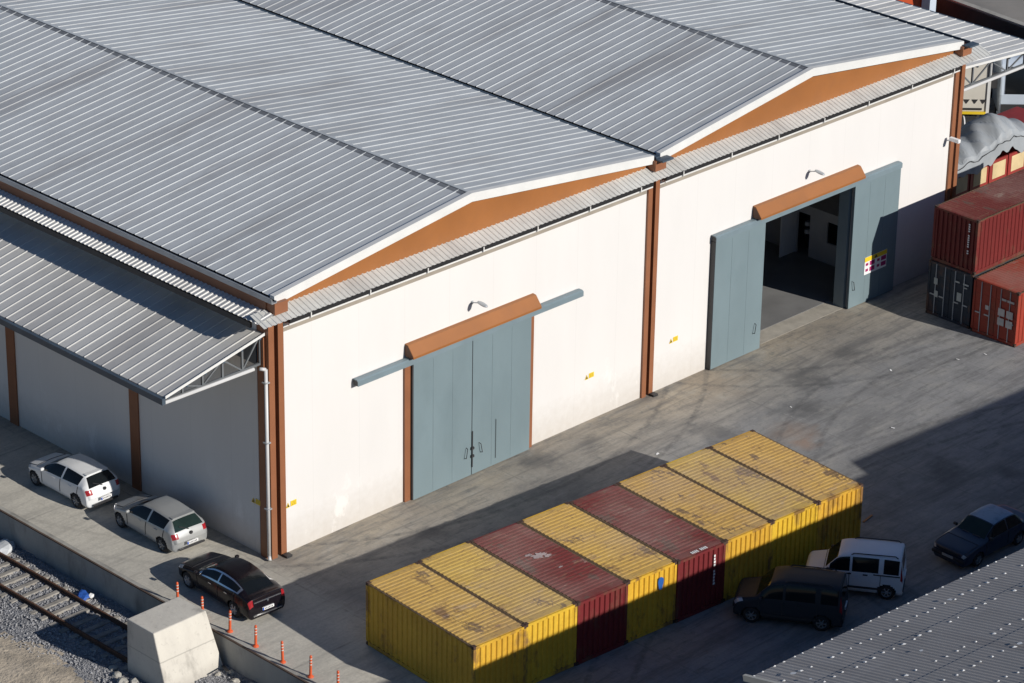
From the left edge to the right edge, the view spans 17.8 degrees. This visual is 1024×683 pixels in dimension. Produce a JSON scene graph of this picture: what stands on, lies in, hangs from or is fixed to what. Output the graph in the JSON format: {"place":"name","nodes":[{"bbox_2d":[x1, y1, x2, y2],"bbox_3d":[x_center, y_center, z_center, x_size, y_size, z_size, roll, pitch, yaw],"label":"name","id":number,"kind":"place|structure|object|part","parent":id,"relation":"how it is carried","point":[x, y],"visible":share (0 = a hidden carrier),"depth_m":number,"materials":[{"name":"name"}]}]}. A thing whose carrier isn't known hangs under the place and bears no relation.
{"place":"outdoors","nodes":[
{"label":"outdoors","id":0,"kind":"place"},
{"bbox_2d":[0,537,256,682],"bbox_3d":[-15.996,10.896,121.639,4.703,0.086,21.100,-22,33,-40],"label":"gravel","id":1,"kind":"structure","parent":0,"point":[59,615],"depth_m":122.05,"materials":[{"name":"grey gravel"}]},
{"bbox_2d":[0,539,14,554],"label":"plastic sheet","id":2,"kind":"object","parent":1,"relation":"on","point":[7,546],"visible":1,"depth_m":127.27,"materials":[{"name":"white plastic"}]},
{"bbox_2d":[0,552,127,670],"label":"railway track","id":3,"kind":"structure","parent":1,"relation":"on","point":[53,615],"depth_m":123.18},
{"bbox_2d":[77,589,89,600],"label":"blue rag","id":4,"kind":"object","parent":1,"relation":"on","point":[82,594],"visible":1,"depth_m":124.00,"materials":[{"name":"fabric"}]},
{"bbox_2d":[109,665,117,671],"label":"rubble stone","id":5,"kind":"object","parent":1,"relation":"on","point":[112,668],"visible":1,"depth_m":119.30,"materials":[{"name":"grey stone"}]},
{"bbox_2d":[112,671,121,678],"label":"rubble stone","id":6,"kind":"object","parent":1,"relation":"on","point":[116,674],"visible":1,"depth_m":118.83,"materials":[{"name":"white stone"}]},
{"bbox_2d":[117,677,128,682],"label":"rubble stone","id":7,"kind":"object","parent":1,"relation":"on","point":[121,680],"visible":1,"depth_m":118.38,"materials":[{"name":"white stone"}]},
{"bbox_2d":[130,678,138,682],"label":"rubble stone","id":8,"kind":"object","parent":1,"relation":"on","point":[134,680],"visible":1,"depth_m":118.47,"materials":[{"name":"white stone"}]},
{"bbox_2d":[127,597,222,682],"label":"buffer block","id":9,"kind":"structure","parent":1,"relation":"on","point":[171,641],"depth_m":118.45,"materials":[{"name":"concrete"}]},
{"bbox_2d":[221,665,229,671],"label":"scrap plank","id":10,"kind":"object","parent":1,"relation":"on","point":[224,667],"visible":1,"depth_m":118.95,"materials":[{"name":"wood"}]},
{"bbox_2d":[230,678,240,682],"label":"rubble stone","id":11,"kind":"object","parent":1,"relation":"on","point":[234,680],"visible":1,"depth_m":118.62,"materials":[{"name":"stone"}]},
{"bbox_2d":[0,0,1023,560],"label":"warehouse","id":12,"kind":"structure","parent":0,"point":[266,252],"depth_m":133.24,"materials":[{"name":"paint"}]},
{"bbox_2d":[251,498,259,505],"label":"warning sign","id":13,"kind":"object","parent":12,"relation":"attached to","point":[257,501],"visible":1,"depth_m":124.28,"materials":[{"name":"yellow plastic"}]},
{"bbox_2d":[286,499,296,507],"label":"warning sign","id":14,"kind":"object","parent":12,"relation":"attached to","point":[293,502],"visible":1,"depth_m":124.60,"materials":[{"name":"yellow plastic"}]},
{"bbox_2d":[412,341,471,499],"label":"sliding door","id":15,"kind":"structure","parent":12,"relation":"in","point":[441,383],"depth_m":128.97,"materials":[{"name":"metal"}]},
{"bbox_2d":[471,301,487,307],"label":"wall lamp","id":16,"kind":"object","parent":12,"relation":"attached to","point":[481,303],"visible":1,"depth_m":127.96,"materials":[{"name":"metal"}]},
{"bbox_2d":[471,317,531,473],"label":"sliding door","id":17,"kind":"structure","parent":12,"relation":"in","point":[501,358],"depth_m":131.10,"materials":[{"name":"metal"}]},
{"bbox_2d":[585,372,593,379],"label":"warning sign","id":18,"kind":"object","parent":12,"relation":"attached to","point":[591,374],"visible":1,"depth_m":135.17,"materials":[{"name":"yellow plastic"}]},
{"bbox_2d":[669,335,677,343],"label":"warning sign","id":19,"kind":"object","parent":12,"relation":"attached to","point":[675,338],"visible":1,"depth_m":138.48,"materials":[{"name":"yellow plastic"}]},
{"bbox_2d":[710,223,765,369],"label":"sliding door","id":20,"kind":"structure","parent":12,"relation":"in","point":[739,258],"depth_m":140.34,"materials":[{"name":"metal"}]},
{"bbox_2d":[779,210,796,256],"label":"office door","id":21,"kind":"structure","parent":12,"relation":"in","point":[788,221],"depth_m":151.56,"materials":[{"name":"white paint"}]},
{"bbox_2d":[808,170,824,174],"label":"wall lamp","id":22,"kind":"object","parent":12,"relation":"attached to","point":[818,172],"visible":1,"depth_m":141.17,"materials":[{"name":"metal"}]},
{"bbox_2d":[828,222,837,245],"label":"office window","id":23,"kind":"structure","parent":12,"relation":"in","point":[832,228],"depth_m":150.45,"materials":[{"name":"black glass"}]},
{"bbox_2d":[846,168,900,308],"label":"sliding door","id":24,"kind":"structure","parent":12,"relation":"in","point":[875,201],"depth_m":146.14,"materials":[{"name":"metal"}]},
{"bbox_2d":[864,249,886,274],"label":"safety sign","id":25,"kind":"object","parent":24,"relation":"attached to","point":[874,262],"visible":1,"depth_m":146.87,"materials":[{"name":"white paint"}]},
{"bbox_2d":[946,136,960,143],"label":"wall camera","id":26,"kind":"object","parent":12,"relation":"attached to","point":[955,140],"depth_m":147.94,"materials":[{"name":"white paint"}]},
{"bbox_2d":[0,98,1023,682],"bbox_3d":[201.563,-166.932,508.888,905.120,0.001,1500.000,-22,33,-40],"label":"yard","id":27,"kind":"structure","parent":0,"point":[922,440],"depth_m":131.08,"materials":[{"name":"concrete"}]},
{"bbox_2d":[28,452,119,507],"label":"parked car","id":28,"kind":"object","parent":27,"relation":"on","point":[79,480],"visible":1,"depth_m":128.39,"materials":[{"name":"white paint"}]},
{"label":"side window","id":29,"kind":"part","parent":28,"relation":"part of","materials":[{"name":"black glass"}]},
{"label":"rear window","id":30,"kind":"part","parent":28,"relation":"part of","materials":[{"name":"black glass"}]},
{"bbox_2d":[114,494,206,551],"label":"parked car","id":31,"kind":"object","parent":27,"relation":"on","point":[165,523],"visible":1,"depth_m":125.23,"materials":[{"name":"silver metal"}]},
{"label":"side window","id":32,"kind":"part","parent":31,"relation":"part of","materials":[{"name":"black glass"}]},
{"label":"rear window","id":33,"kind":"part","parent":31,"relation":"part of","materials":[{"name":"green glass"}]},
{"bbox_2d":[176,582,178,596],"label":"bollard","id":34,"kind":"object","parent":27,"relation":"on","point":[177,589],"visible":0.66,"depth_m":121.33,"materials":[{"name":"orange plastic"}]},
{"bbox_2d":[201,596,203,609],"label":"bollard","id":35,"kind":"object","parent":27,"relation":"on","point":[202,604],"visible":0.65,"depth_m":120.38,"materials":[{"name":"orange plastic"}]},
{"bbox_2d":[227,610,232,632],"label":"bollard","id":36,"kind":"object","parent":27,"relation":"on","point":[229,630],"visible":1,"depth_m":119.57,"materials":[{"name":"orange plastic"}]},
{"bbox_2d":[178,552,284,619],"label":"parked car","id":37,"kind":"object","parent":27,"relation":"on","point":[237,586],"visible":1,"depth_m":120.84,"materials":[{"name":"black paint"}]},
{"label":"side window","id":38,"kind":"part","parent":37,"relation":"part of","materials":[{"name":"black glass"}]},
{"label":"rear window","id":39,"kind":"part","parent":37,"relation":"part of","materials":[{"name":"black glass"}]},
{"bbox_2d":[253,625,258,647],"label":"bollard","id":40,"kind":"object","parent":27,"relation":"on","point":[255,645],"visible":1,"depth_m":118.61,"materials":[{"name":"orange plastic"}]},
{"bbox_2d":[280,641,285,663],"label":"bollard","id":41,"kind":"object","parent":27,"relation":"on","point":[282,661],"visible":1,"depth_m":117.62,"materials":[{"name":"orange plastic"}]},
{"bbox_2d":[307,655,313,678],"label":"bollard","id":42,"kind":"object","parent":27,"relation":"on","point":[310,675],"visible":1,"depth_m":116.71,"materials":[{"name":"orange plastic"}]},
{"bbox_2d":[336,670,339,682],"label":"bollard","id":43,"kind":"object","parent":27,"relation":"on","point":[338,676],"visible":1,"depth_m":115.66,"materials":[{"name":"orange plastic"}]},
{"bbox_2d":[366,561,525,682],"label":"shipping container","id":44,"kind":"object","parent":27,"relation":"on","point":[426,624],"visible":1,"depth_m":116.21,"materials":[{"name":"metal"}]},
{"bbox_2d":[418,541,576,682],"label":"shipping container","id":45,"kind":"object","parent":27,"relation":"on","point":[546,615],"visible":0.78,"depth_m":117.26,"materials":[{"name":"metal"}]},
{"bbox_2d":[470,521,627,665],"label":"shipping container","id":46,"kind":"object","parent":27,"relation":"on","point":[598,595],"visible":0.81,"depth_m":118.69,"materials":[{"name":"metal"}]},
{"bbox_2d":[519,502,676,643],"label":"shipping container","id":47,"kind":"object","parent":27,"relation":"on","point":[647,574],"visible":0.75,"depth_m":120.18,"materials":[{"name":"metal"}]},
{"bbox_2d":[569,484,725,622],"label":"shipping container","id":48,"kind":"object","parent":27,"relation":"on","point":[697,554],"visible":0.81,"depth_m":121.59,"materials":[{"name":"metal"}]},
{"bbox_2d":[616,465,772,601],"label":"shipping container","id":49,"kind":"object","parent":27,"relation":"on","point":[745,534],"visible":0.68,"depth_m":123.09,"materials":[{"name":"metal"}]},
{"bbox_2d":[663,447,817,569],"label":"shipping container","id":50,"kind":"object","parent":27,"relation":"on","point":[791,515],"visible":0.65,"depth_m":124.58,"materials":[{"name":"metal"}]},
{"bbox_2d":[709,429,862,549],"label":"shipping container","id":51,"kind":"object","parent":27,"relation":"on","point":[836,496],"visible":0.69,"depth_m":126.03,"materials":[{"name":"metal"}]},
{"bbox_2d":[733,565,848,630],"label":"parked van","id":52,"kind":"object","parent":27,"relation":"on","point":[817,597],"visible":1,"depth_m":120.30,"materials":[{"name":"grey paint"}]},
{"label":"side window","id":53,"kind":"part","parent":52,"relation":"part of","materials":[{"name":"black glass"}]},
{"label":"rear window","id":54,"kind":"part","parent":52,"relation":"part of","materials":[{"name":"black glass"}]},
{"bbox_2d":[806,537,906,599],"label":"parked van","id":55,"kind":"object","parent":27,"relation":"on","point":[878,566],"visible":0.78,"depth_m":122.43,"materials":[{"name":"white paint"}]},
{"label":"side window","id":56,"kind":"part","parent":55,"relation":"part of","materials":[{"name":"black glass"}]},
{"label":"rear window","id":57,"kind":"part","parent":55,"relation":"part of","materials":[{"name":"black glass"}]},
{"bbox_2d":[743,548,1023,682],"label":"shed","id":58,"kind":"structure","parent":27,"relation":"on","point":[968,628],"depth_m":101.14,"materials":[{"name":"grey metal"}]},
{"bbox_2d":[925,253,1023,328],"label":"shipping container","id":59,"kind":"object","parent":27,"relation":"on","point":[950,289],"visible":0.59,"depth_m":145.07,"materials":[{"name":"metal"}]},
{"bbox_2d":[928,263,950,316],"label":"door","id":60,"kind":"structure","parent":59,"relation":"in","point":[939,304],"depth_m":145.43,"materials":[{"name":"paint"}]},
{"bbox_2d":[948,270,970,323],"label":"door","id":61,"kind":"structure","parent":59,"relation":"in","point":[958,311],"depth_m":144.76,"materials":[{"name":"paint"}]},
{"bbox_2d":[931,169,1023,274],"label":"shipping container","id":62,"kind":"object","parent":59,"relation":"on","point":[978,230],"visible":1,"depth_m":144.37,"materials":[{"name":"metal"}]},
{"bbox_2d":[962,63,992,117],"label":"box trailer","id":63,"kind":"object","parent":27,"relation":"on","point":[976,101],"visible":0.3,"depth_m":165.38,"materials":[{"name":"beige metal"}]},
{"bbox_2d":[932,504,1023,566],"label":"parked car","id":64,"kind":"object","parent":27,"relation":"on","point":[975,537],"visible":1,"depth_m":125.47,"materials":[{"name":"blue paint"}]},
{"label":"side window","id":65,"kind":"part","parent":64,"relation":"part of","materials":[{"name":"black glass"}]},
{"bbox_2d":[956,106,1023,196],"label":"tarpaulin lorry","id":66,"kind":"object","parent":27,"relation":"on","point":[991,148],"visible":0.42,"depth_m":156.79,"materials":[{"name":"grey fabric"}]},
{"bbox_2d":[970,256,1023,347],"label":"shipping container","id":67,"kind":"object","parent":27,"relation":"on","point":[998,305],"visible":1,"depth_m":143.41,"materials":[{"name":"metal"}]},
{"bbox_2d":[973,281,996,334],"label":"door","id":68,"kind":"structure","parent":67,"relation":"in","point":[986,294],"depth_m":143.74,"materials":[{"name":"paint"}]},
{"bbox_2d":[993,288,1016,342],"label":"door","id":69,"kind":"structure","parent":67,"relation":"in","point":[999,331],"depth_m":143.04,"materials":[{"name":"paint"}]},
{"bbox_2d":[991,55,1023,113],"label":"lorry cab","id":70,"kind":"object","parent":27,"relation":"on","point":[1007,92],"visible":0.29,"depth_m":166.01,"materials":[{"name":"white paint"}]},
{"bbox_2d":[899,0,921,6],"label":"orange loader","id":71,"kind":"object","parent":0,"point":[918,3],"visible":0.1,"depth_m":179.15,"materials":[{"name":"metal"}]},
{"bbox_2d":[921,0,935,11],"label":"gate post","id":72,"kind":"object","parent":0,"point":[929,5],"visible":0.17,"depth_m":178.80,"materials":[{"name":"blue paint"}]},
{"bbox_2d":[961,116,976,126],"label":"black tank","id":73,"kind":"object","parent":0,"point":[965,119],"visible":0.09,"depth_m":164.73,"materials":[{"name":"rubber"}]},
{"bbox_2d":[936,0,1023,38],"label":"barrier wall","id":74,"kind":"structure","parent":0,"point":[971,13],"depth_m":179.87,"materials":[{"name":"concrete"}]},
{"bbox_2d":[963,0,1023,21],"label":"ground","id":75,"kind":"structure","parent":0,"point":[1013,9],"depth_m":184.62,"materials":[{"name":"grey concrete"}]},
{"label":"ground","id":76,"kind":"structure","parent":0,"visible":0},
{"bbox_2d":[0,505,315,682],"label":"retaining wall","id":77,"kind":"structure","parent":76,"relation":"on","point":[235,653],"depth_m":123.66,"materials":[{"name":"grey concrete"}]}
]}

